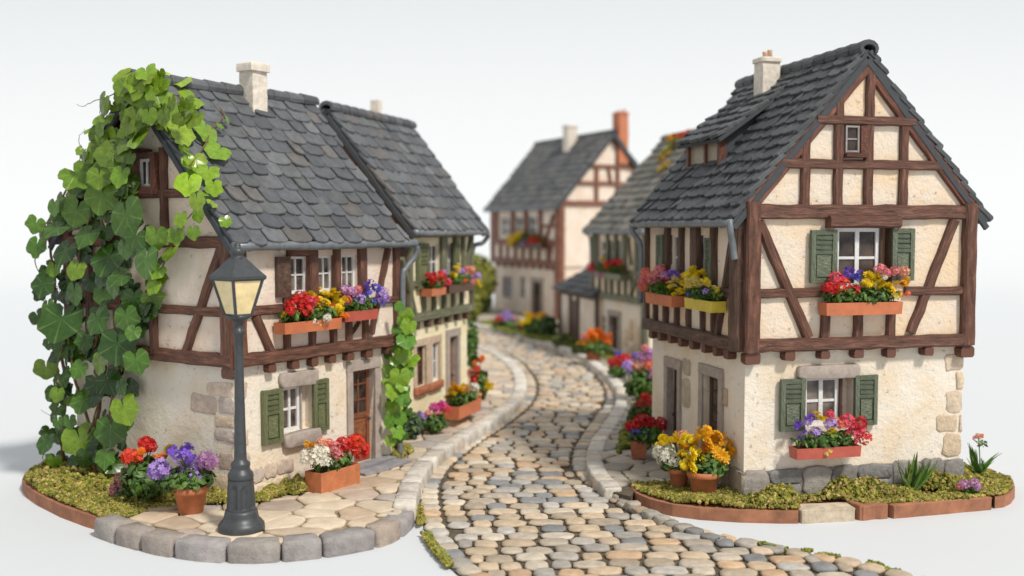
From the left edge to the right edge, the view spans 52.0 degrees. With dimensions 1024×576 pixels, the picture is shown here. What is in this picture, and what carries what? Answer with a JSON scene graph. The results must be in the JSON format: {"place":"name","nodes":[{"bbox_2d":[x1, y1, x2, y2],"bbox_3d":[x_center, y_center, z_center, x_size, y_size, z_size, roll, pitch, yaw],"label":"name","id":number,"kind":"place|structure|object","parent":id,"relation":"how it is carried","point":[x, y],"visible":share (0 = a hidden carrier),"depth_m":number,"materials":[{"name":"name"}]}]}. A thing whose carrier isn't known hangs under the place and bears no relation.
{"place":"outdoors","nodes":[
{"label":"outdoors","id":0,"kind":"place"},
{"bbox_2d":[22,471,105,528],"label":"base slab","id":1,"kind":"structure","parent":0,"point":[64,510],"depth_m":19.27,"materials":[{"name":"ceramic"}]},
{"bbox_2d":[23,461,222,517],"bbox_3d":[-6.678,3.621,21.820,5.617,0.451,5.905,3,5,45],"label":"moss","id":2,"kind":"object","parent":1,"relation":"on","point":[79,489],"visible":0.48,"depth_m":19.69,"materials":[{"name":"green plant"}]},
{"bbox_2d":[108,470,131,496],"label":"flower plant","id":3,"kind":"object","parent":2,"relation":"on","point":[116,485],"visible":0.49,"depth_m":19.21,"materials":[{"name":"purple plant"}]},
{"bbox_2d":[116,435,175,502],"bbox_3d":[-6.625,3.298,19.059,1.030,1.253,0.870,0,3,0],"label":"flower plant","id":4,"kind":"object","parent":2,"relation":"on","point":[140,483],"visible":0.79,"depth_m":18.84,"materials":[{"name":"green plant"}]},
{"bbox_2d":[47,62,419,491],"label":"timber house","id":5,"kind":"structure","parent":1,"relation":"on","point":[299,201],"depth_m":20.27,"materials":[{"name":"paint"}]},
{"bbox_2d":[24,63,231,474],"bbox_3d":[-7.330,-0.130,20.558,6.233,8.158,2.204,2,4,29],"label":"ivy","id":6,"kind":"object","parent":5,"relation":"attached to","point":[107,157],"visible":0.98,"depth_m":19.98,"materials":[{"name":"green plant"}]},
{"bbox_2d":[140,159,149,185],"bbox_3d":[-6.886,-2.177,19.856,0.393,0.530,0.073,2,4,34],"label":"window","id":7,"kind":"structure","parent":5,"relation":"in","point":[144,163],"depth_m":19.90,"materials":[{"name":"white paint"}]},
{"bbox_2d":[283,386,299,431],"bbox_3d":[-4.325,2.332,20.317,0.072,0.892,0.521,2,4,34],"label":"window","id":8,"kind":"structure","parent":5,"relation":"in","point":[290,395],"depth_m":20.38,"materials":[{"name":"white paint"}]},
{"bbox_2d":[291,256,304,292],"bbox_3d":[-4.177,-0.253,20.159,0.071,0.715,0.518,2,4,34],"label":"window","id":9,"kind":"structure","parent":5,"relation":"in","point":[297,263],"depth_m":20.24,"materials":[{"name":"white paint"}]},
{"bbox_2d":[274,287,349,334],"bbox_3d":[-3.815,0.407,20.075,0.528,0.830,1.800,2,4,35],"label":"window box","id":10,"kind":"object","parent":5,"relation":"attached to","point":[316,318],"visible":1,"depth_m":19.95,"materials":[{"name":"orange ceramic"}]},
{"bbox_2d":[318,255,330,290],"bbox_3d":[-3.756,-0.289,20.783,0.072,0.718,0.424,2,4,34],"label":"window","id":11,"kind":"structure","parent":5,"relation":"in","point":[324,262],"depth_m":20.85,"materials":[{"name":"white paint"}]},
{"bbox_2d":[342,255,354,288],"bbox_3d":[-3.378,-0.323,21.346,0.073,0.716,0.448,2,4,34],"label":"window","id":12,"kind":"structure","parent":5,"relation":"in","point":[348,277],"depth_m":21.41,"materials":[{"name":"white paint"}]},
{"bbox_2d":[353,369,369,461],"bbox_3d":[-3.215,2.666,21.985,0.138,1.974,0.680,2,4,34],"label":"door","id":13,"kind":"structure","parent":5,"relation":"in","point":[361,417],"depth_m":22.09,"materials":[{"name":"brown wood"}]},
{"bbox_2d":[337,279,390,321],"bbox_3d":[-3.025,0.221,21.285,0.456,0.843,1.388,2,4,35],"label":"window box","id":14,"kind":"object","parent":5,"relation":"attached to","point":[357,308],"visible":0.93,"depth_m":21.14,"materials":[{"name":"red paint"}]},
{"bbox_2d":[382,301,420,446],"bbox_3d":[-2.373,1.976,22.644,0.861,3.487,1.458,0,3,0],"label":"ivy","id":15,"kind":"object","parent":5,"relation":"attached to","point":[396,381],"visible":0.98,"depth_m":22.22,"materials":[{"name":"green plant"}]},
{"bbox_2d":[124,349,513,558],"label":"pavement","id":16,"kind":"structure","parent":0,"point":[317,512],"depth_m":18.90,"materials":[{"name":"beige stone"}]},
{"bbox_2d":[145,442,218,514],"bbox_3d":[-5.755,3.331,18.486,1.270,1.242,0.906,0,3,0],"label":"flower pot","id":17,"kind":"object","parent":16,"relation":"on","point":[187,484],"visible":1,"depth_m":18.26,"materials":[{"name":"ceramic"}]},
{"bbox_2d":[205,486,226,504],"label":"moss","id":18,"kind":"object","parent":16,"relation":"on","point":[215,494],"visible":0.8,"depth_m":19.04,"materials":[{"name":"green plant"}]},
{"bbox_2d":[209,242,266,535],"bbox_3d":[-4.487,1.636,17.282,0.766,4.765,0.766,2,4,31],"label":"street lamp","id":19,"kind":"object","parent":16,"relation":"on","point":[237,278],"visible":1,"depth_m":17.16,"materials":[{"name":"metal"}]},
{"bbox_2d":[94,510,414,563],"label":"kerb","id":20,"kind":"structure","parent":16,"relation":"on","point":[388,529],"depth_m":16.91,"materials":[{"name":"stone"}]},
{"bbox_2d":[255,490,273,502],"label":"moss","id":21,"kind":"object","parent":16,"relation":"on","point":[263,496],"visible":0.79,"depth_m":19.23,"materials":[{"name":"green plant"}]},
{"bbox_2d":[260,482,285,497],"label":"moss","id":22,"kind":"object","parent":16,"relation":"on","point":[275,490],"visible":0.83,"depth_m":19.48,"materials":[{"name":"green plant"}]},
{"bbox_2d":[277,473,308,495],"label":"moss","id":23,"kind":"object","parent":16,"relation":"on","point":[295,485],"visible":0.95,"depth_m":19.71,"materials":[{"name":"green plant"}]},
{"bbox_2d":[299,433,370,493],"bbox_3d":[-3.441,3.354,20.220,0.600,1.112,1.944,2,4,32],"label":"planter trough","id":24,"kind":"object","parent":16,"relation":"on","point":[335,468],"visible":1,"depth_m":20.01,"materials":[{"name":"ceramic"}]},
{"bbox_2d":[390,444,406,458],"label":"moss","id":25,"kind":"object","parent":16,"relation":"on","point":[395,453],"visible":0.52,"depth_m":22.74,"materials":[{"name":"green plant"}]},
{"bbox_2d":[319,100,489,417],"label":"timber house","id":26,"kind":"structure","parent":16,"relation":"on","point":[395,161],"depth_m":27.09,"materials":[{"name":"yellow paint"}]},
{"bbox_2d":[417,346,422,385],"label":"window","id":27,"kind":"structure","parent":26,"relation":"in","point":[419,349],"depth_m":26.71,"materials":[{"name":"brown glass"}]},
{"bbox_2d":[429,244,436,274],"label":"window","id":28,"kind":"structure","parent":26,"relation":"in","point":[433,247],"depth_m":27.14,"materials":[{"name":"white paint"}]},
{"bbox_2d":[433,342,436,380],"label":"window","id":29,"kind":"structure","parent":26,"relation":"in","point":[434,344],"depth_m":27.54,"materials":[{"name":"white paint"}]},
{"bbox_2d":[421,269,452,296],"bbox_3d":[-1.907,-0.145,26.434,0.543,0.660,1.337,2,4,28],"label":"window box","id":30,"kind":"object","parent":26,"relation":"attached to","point":[434,284],"visible":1,"depth_m":26.21,"materials":[{"name":"orange ceramic"}]},
{"bbox_2d":[448,243,450,274],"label":"window","id":31,"kind":"structure","parent":26,"relation":"in","point":[449,244],"depth_m":28.11,"materials":[{"name":"white paint"}]},
{"bbox_2d":[450,337,453,395],"bbox_3d":[-1.739,2.295,28.565,0.139,2.002,0.577,1,3,19],"label":"door","id":32,"kind":"structure","parent":26,"relation":"in","point":[451,374],"depth_m":28.76,"materials":[{"name":"brown wood"}]},
{"bbox_2d":[443,263,481,293],"bbox_3d":[-1.340,-0.283,28.166,0.459,0.803,2.578,1,3,19],"label":"window box","id":33,"kind":"object","parent":26,"relation":"attached to","point":[462,282],"visible":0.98,"depth_m":27.94,"materials":[{"name":"plant"}]},
{"bbox_2d":[467,320,479,368],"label":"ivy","id":34,"kind":"object","parent":26,"relation":"attached to","point":[472,340],"visible":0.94,"depth_m":36.27,"materials":[{"name":"green plant"}]},
{"bbox_2d":[403,443,413,453],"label":"moss","id":35,"kind":"object","parent":16,"relation":"on","point":[408,448],"visible":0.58,"depth_m":23.35,"materials":[{"name":"green plant"}]},
{"bbox_2d":[404,412,423,438],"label":"shrub","id":36,"kind":"object","parent":16,"relation":"on","point":[414,426],"visible":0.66,"depth_m":24.67,"materials":[{"name":"green plant"}]},
{"bbox_2d":[417,400,451,433],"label":"flower plant","id":37,"kind":"object","parent":16,"relation":"on","point":[433,421],"visible":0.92,"depth_m":25.40,"materials":[{"name":"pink plant"}]},
{"bbox_2d":[393,344,526,522],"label":"kerb","id":38,"kind":"structure","parent":16,"relation":"on","point":[420,471],"depth_m":24.47,"materials":[{"name":"stone"}]},
{"bbox_2d":[441,382,481,419],"bbox_3d":[-1.251,2.769,27.110,0.731,0.957,1.962,1,3,14],"label":"planter trough","id":39,"kind":"object","parent":16,"relation":"on","point":[465,402],"visible":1,"depth_m":26.63,"materials":[{"name":"orange ceramic"}]},
{"bbox_2d":[467,354,493,399],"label":"flower plant","id":40,"kind":"object","parent":16,"relation":"on","point":[480,380],"visible":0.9,"depth_m":30.39,"materials":[{"name":"red plant"}]},
{"bbox_2d":[0,0,1023,575],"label":"backdrop","id":41,"kind":"structure","parent":0,"point":[484,94],"depth_m":117.62,"materials":[{"name":"grey paper"}]},
{"bbox_2d":[483,109,638,319],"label":"timber house","id":42,"kind":"structure","parent":0,"point":[557,193],"depth_m":59.21,"materials":[{"name":"paint"}]},
{"bbox_2d":[502,216,509,236],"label":"window","id":43,"kind":"structure","parent":42,"relation":"in","point":[505,219],"depth_m":63.77,"materials":[{"name":"grey glass"}]},
{"bbox_2d":[503,276,511,297],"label":"window","id":44,"kind":"structure","parent":42,"relation":"in","point":[507,281],"depth_m":63.91,"materials":[{"name":"glass"}]},
{"bbox_2d":[516,216,522,234],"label":"window","id":45,"kind":"structure","parent":42,"relation":"in","point":[519,219],"depth_m":62.04,"materials":[{"name":"grey glass"}]},
{"bbox_2d":[521,276,524,297],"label":"window","id":46,"kind":"structure","parent":42,"relation":"in","point":[522,278],"depth_m":61.93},
{"bbox_2d":[506,230,546,248],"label":"window box","id":47,"kind":"object","parent":42,"relation":"attached to","point":[529,241],"visible":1,"depth_m":59.77,"materials":[{"name":"plant"}]},
{"bbox_2d":[529,216,536,234],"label":"window","id":48,"kind":"structure","parent":42,"relation":"in","point":[532,219],"depth_m":60.40,"materials":[{"name":"grey glass"}]},
{"bbox_2d":[533,282,540,313],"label":"door","id":49,"kind":"structure","parent":42,"relation":"in","point":[537,285],"depth_m":60.20,"materials":[{"name":"brown wood"}]},
{"bbox_2d":[475,307,669,487],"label":"pavement","id":50,"kind":"structure","parent":0,"point":[617,467],"depth_m":22.72,"materials":[{"name":"beige stone"}]},
{"bbox_2d":[467,287,482,321],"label":"bush","id":51,"kind":"object","parent":50,"relation":"on","point":[474,314],"visible":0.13,"depth_m":55.82,"materials":[{"name":"green plant"}]},
{"bbox_2d":[474,253,497,313],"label":"bush","id":52,"kind":"object","parent":50,"relation":"on","point":[484,266],"visible":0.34,"depth_m":61.48,"materials":[{"name":"green plant"}]},
{"bbox_2d":[492,315,503,326],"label":"flower plant","id":53,"kind":"object","parent":50,"relation":"on","point":[497,321],"visible":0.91,"depth_m":52.70,"materials":[{"name":"red plant"}]},
{"bbox_2d":[499,311,513,326],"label":"flower plant","id":54,"kind":"object","parent":50,"relation":"on","point":[507,320],"visible":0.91,"depth_m":52.47,"materials":[{"name":"purple plant"}]},
{"bbox_2d":[510,317,523,329],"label":"flower plant","id":55,"kind":"object","parent":50,"relation":"on","point":[515,325],"visible":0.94,"depth_m":50.94,"materials":[{"name":"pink plant"}]},
{"bbox_2d":[520,311,547,333],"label":"flower plant","id":56,"kind":"object","parent":50,"relation":"on","point":[529,322],"visible":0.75,"depth_m":49.40,"materials":[{"name":"yellow plant"}]},
{"bbox_2d":[538,314,559,335],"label":"shrub","id":57,"kind":"object","parent":50,"relation":"on","point":[548,325],"visible":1,"depth_m":48.47,"materials":[{"name":"green plant"}]},
{"bbox_2d":[570,341,582,354],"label":"shrub","id":58,"kind":"object","parent":50,"relation":"on","point":[575,349],"visible":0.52,"depth_m":42.10,"materials":[{"name":"green plant"}]},
{"bbox_2d":[552,268,603,341],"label":"garden shed","id":59,"kind":"structure","parent":50,"relation":"on","point":[579,307],"depth_m":46.79,"materials":[{"name":"paint"}]},
{"bbox_2d":[571,300,575,337],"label":"door","id":60,"kind":"structure","parent":59,"relation":"in","point":[573,302],"depth_m":47.33,"materials":[{"name":"brown wood"}]},
{"bbox_2d":[577,327,612,360],"bbox_3d":[3.165,2.105,39.776,1.337,1.264,1.052,-2,4,-32],"label":"flower pot","id":61,"kind":"object","parent":50,"relation":"on","point":[594,347],"visible":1,"depth_m":39.55,"materials":[{"name":"ceramic"}]},
{"bbox_2d":[606,351,629,377],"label":"flower plant","id":62,"kind":"object","parent":50,"relation":"on","point":[616,369],"visible":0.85,"depth_m":35.02,"materials":[{"name":"red plant"}]},
{"bbox_2d":[621,344,652,399],"bbox_3d":[3.722,2.468,30.568,1.181,1.757,0.956,0,3,0],"label":"flower plant","id":63,"kind":"object","parent":50,"relation":"on","point":[637,383],"visible":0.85,"depth_m":30.34,"materials":[{"name":"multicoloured plant"}]},
{"bbox_2d":[626,392,651,421],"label":"flower plant","id":64,"kind":"object","parent":50,"relation":"on","point":[643,405],"visible":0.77,"depth_m":25.36,"materials":[{"name":"red plant"}]},
{"bbox_2d":[624,413,667,458],"bbox_3d":[2.931,3.209,22.951,0.944,0.976,0.757,0,3,0],"label":"flower pot","id":65,"kind":"object","parent":50,"relation":"on","point":[645,431],"visible":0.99,"depth_m":22.76,"materials":[{"name":"ceramic"}]},
{"bbox_2d":[603,396,665,500],"bbox_3d":[1.224,2.511,46.852,8.807,0.203,53.812,-1,3,-11],"label":"pavement base","id":66,"kind":"object","parent":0,"point":[626,493],"visible":0.08,"depth_m":20.19,"materials":[{"name":"grey stone"}]},
{"bbox_2d":[548,333,575,347],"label":"shrub","id":67,"kind":"object","parent":66,"relation":"on","point":[561,339],"visible":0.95,"depth_m":44.72,"materials":[{"name":"green plant"}]},
{"bbox_2d":[479,319,651,453],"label":"ground cover","id":68,"kind":"object","parent":66,"relation":"on","point":[623,443],"visible":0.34,"depth_m":45.39,"materials":[{"name":"green plant"}]},
{"bbox_2d":[582,128,696,356],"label":"timber house","id":69,"kind":"structure","parent":66,"relation":"on","point":[606,227],"depth_m":42.30,"materials":[{"name":"paint"}]},
{"bbox_2d":[602,240,604,261],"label":"window","id":70,"kind":"structure","parent":69,"relation":"in","point":[603,241],"depth_m":43.99,"materials":[{"name":"grey glass"}]},
{"bbox_2d":[586,256,629,280],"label":"window box","id":71,"kind":"object","parent":69,"relation":"attached to","point":[613,269],"visible":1,"depth_m":41.78,"materials":[{"name":"wood"}]},
{"bbox_2d":[611,240,612,259],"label":"window","id":72,"kind":"structure","parent":69,"relation":"in","point":[611,240],"depth_m":43.00,"materials":[{"name":"grey glass"}]},
{"bbox_2d":[612,316,617,348],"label":"door","id":73,"kind":"structure","parent":69,"relation":"in","point":[614,318],"depth_m":43.07,"materials":[{"name":"brown wood"}]},
{"bbox_2d":[619,240,620,265],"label":"window","id":74,"kind":"structure","parent":69,"relation":"in","point":[619,240],"depth_m":42.11,"materials":[{"name":"grey glass"}]},
{"bbox_2d":[656,128,689,171],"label":"roof plants","id":75,"kind":"object","parent":69,"relation":"on","point":[672,140],"visible":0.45,"depth_m":43.04,"materials":[{"name":"yellow plant"}]},
{"bbox_2d":[420,327,912,575],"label":"road","id":76,"kind":"structure","parent":0,"point":[631,547],"depth_m":19.19,"materials":[{"name":"beige stone"}]},
{"bbox_2d":[416,491,454,567],"bbox_3d":[-1.488,4.008,21.074,0.986,0.103,9.867,0,3,-2],"label":"moss","id":77,"kind":"object","parent":76,"relation":"on","point":[421,519],"visible":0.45,"depth_m":17.45,"materials":[{"name":"green plant"}]},
{"bbox_2d":[467,323,628,499],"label":"kerb","id":78,"kind":"structure","parent":76,"relation":"on","point":[605,485],"depth_m":26.59,"materials":[{"name":"stone"}]},
{"bbox_2d":[613,494,725,543],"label":"kerb","id":79,"kind":"structure","parent":76,"relation":"on","point":[656,517],"depth_m":18.51,"materials":[{"name":"stone"}]},
{"bbox_2d":[757,540,788,550],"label":"moss","id":80,"kind":"object","parent":76,"relation":"on","point":[762,543],"visible":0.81,"depth_m":17.20,"materials":[{"name":"green plant"}]},
{"bbox_2d":[801,547,812,553],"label":"moss","id":81,"kind":"object","parent":76,"relation":"on","point":[808,550],"visible":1,"depth_m":16.88,"materials":[{"name":"green plant"}]},
{"bbox_2d":[818,551,840,558],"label":"moss","id":82,"kind":"object","parent":76,"relation":"on","point":[833,554],"visible":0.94,"depth_m":16.67,"materials":[{"name":"green plant"}]},
{"bbox_2d":[865,559,900,570],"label":"moss","id":83,"kind":"object","parent":76,"relation":"on","point":[880,563],"visible":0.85,"depth_m":16.25,"materials":[{"name":"green plant"}]},
{"bbox_2d":[629,481,1014,523],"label":"base slab","id":84,"kind":"structure","parent":0,"point":[833,510],"depth_m":19.10,"materials":[{"name":"ceramic"}]},
{"bbox_2d":[628,39,992,494],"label":"timber house","id":85,"kind":"structure","parent":84,"relation":"on","point":[777,196],"depth_m":19.90,"materials":[{"name":"paint"}]},
{"bbox_2d":[637,264,684,306],"bbox_3d":[3.222,-0.079,22.339,0.480,0.870,2.107,-1,3,-15],"label":"window box","id":86,"kind":"object","parent":85,"relation":"attached to","point":[659,294],"visible":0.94,"depth_m":22.25,"materials":[{"name":"orange ceramic"}]},
{"bbox_2d":[672,369,676,450],"bbox_3d":[3.624,2.684,22.770,0.132,1.950,0.557,-1,3,-14],"label":"door","id":87,"kind":"structure","parent":85,"relation":"in","point":[675,371],"depth_m":22.97,"materials":[{"name":"brown wood"}]},
{"bbox_2d":[673,235,677,278],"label":"window","id":88,"kind":"structure","parent":85,"relation":"in","point":[675,236],"depth_m":22.44,"materials":[{"name":"white paint"}]},
{"bbox_2d":[667,265,725,312],"bbox_3d":[3.558,-0.024,20.759,0.552,0.865,2.309,-1,3,-15],"label":"window box","id":89,"kind":"object","parent":85,"relation":"attached to","point":[709,295],"visible":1,"depth_m":20.35,"materials":[{"name":"yellow paint"}]},
{"bbox_2d":[703,235,706,282],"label":"window","id":90,"kind":"structure","parent":85,"relation":"in","point":[704,236],"depth_m":21.05,"materials":[{"name":"white paint"}]},
{"bbox_2d":[709,376,717,442],"bbox_3d":[4.118,2.747,20.896,0.080,2.036,0.771,-1,3,-14],"label":"door","id":91,"kind":"structure","parent":85,"relation":"in","point":[713,394],"depth_m":21.10,"materials":[{"name":"brown wood"}]},
{"bbox_2d":[806,379,838,424],"bbox_3d":[5.848,2.134,19.945,0.740,0.922,0.073,-1,3,-14],"label":"window","id":92,"kind":"structure","parent":85,"relation":"in","point":[821,394],"depth_m":19.93,"materials":[{"name":"white paint"}]},
{"bbox_2d":[789,409,872,459],"bbox_3d":[5.925,2.700,19.543,1.638,0.912,0.467,-1,3,-15],"label":"window box","id":93,"kind":"object","parent":85,"relation":"attached to","point":[825,445],"visible":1,"depth_m":19.45,"materials":[{"name":"red paint"}]},
{"bbox_2d":[844,125,859,152],"bbox_3d":[6.316,-2.767,19.513,0.291,0.500,0.073,-1,3,-14],"label":"window","id":94,"kind":"structure","parent":85,"relation":"in","point":[851,133],"depth_m":19.51,"materials":[{"name":"grey paint"}]},
{"bbox_2d":[836,228,878,287],"bbox_3d":[6.485,-0.571,19.785,0.919,1.124,0.072,-1,3,-14],"label":"window","id":95,"kind":"structure","parent":85,"relation":"in","point":[858,248],"depth_m":19.77,"materials":[{"name":"white paint"}]},
{"bbox_2d":[818,263,910,315],"bbox_3d":[6.587,0.016,19.540,1.838,0.953,0.488,-1,3,-13],"label":"window box","id":96,"kind":"object","parent":85,"relation":"attached to","point":[859,301],"visible":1,"depth_m":19.46,"materials":[{"name":"orange ceramic"}]},
{"bbox_2d":[630,461,1014,509],"bbox_3d":[6.790,3.663,21.015,8.176,0.466,4.903,-3,4,-38],"label":"moss","id":97,"kind":"object","parent":84,"relation":"on","point":[866,487],"visible":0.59,"depth_m":19.58,"materials":[{"name":"green plant"}]},
{"bbox_2d":[652,430,689,487],"bbox_3d":[3.097,3.288,20.310,0.779,1.121,0.769,0,3,0],"label":"flower pot","id":98,"kind":"object","parent":97,"relation":"on","point":[669,461],"visible":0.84,"depth_m":20.12,"materials":[{"name":"ceramic"}]},
{"bbox_2d":[675,425,736,492],"bbox_3d":[3.701,3.223,19.840,1.172,1.305,0.899,0,3,0],"label":"flower pot","id":99,"kind":"object","parent":97,"relation":"on","point":[706,472],"visible":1,"depth_m":19.66,"materials":[{"name":"ceramic"}]},
{"bbox_2d":[895,451,937,490],"bbox_3d":[7.677,3.484,19.909,0.773,0.774,0.311,0,3,0],"label":"grass tuft","id":100,"kind":"object","parent":97,"relation":"on","point":[915,478],"visible":0.89,"depth_m":19.88,"materials":[{"name":"green plant"}]},
{"bbox_2d":[956,478,980,493],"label":"flower plant","id":101,"kind":"object","parent":97,"relation":"on","point":[969,488],"visible":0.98,"depth_m":19.70,"materials":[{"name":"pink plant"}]},
{"bbox_2d":[965,433,1001,473],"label":"flower plant","id":102,"kind":"object","parent":97,"relation":"on","point":[980,467],"visible":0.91,"depth_m":21.04,"materials":[{"name":"green plant"}]}
]}

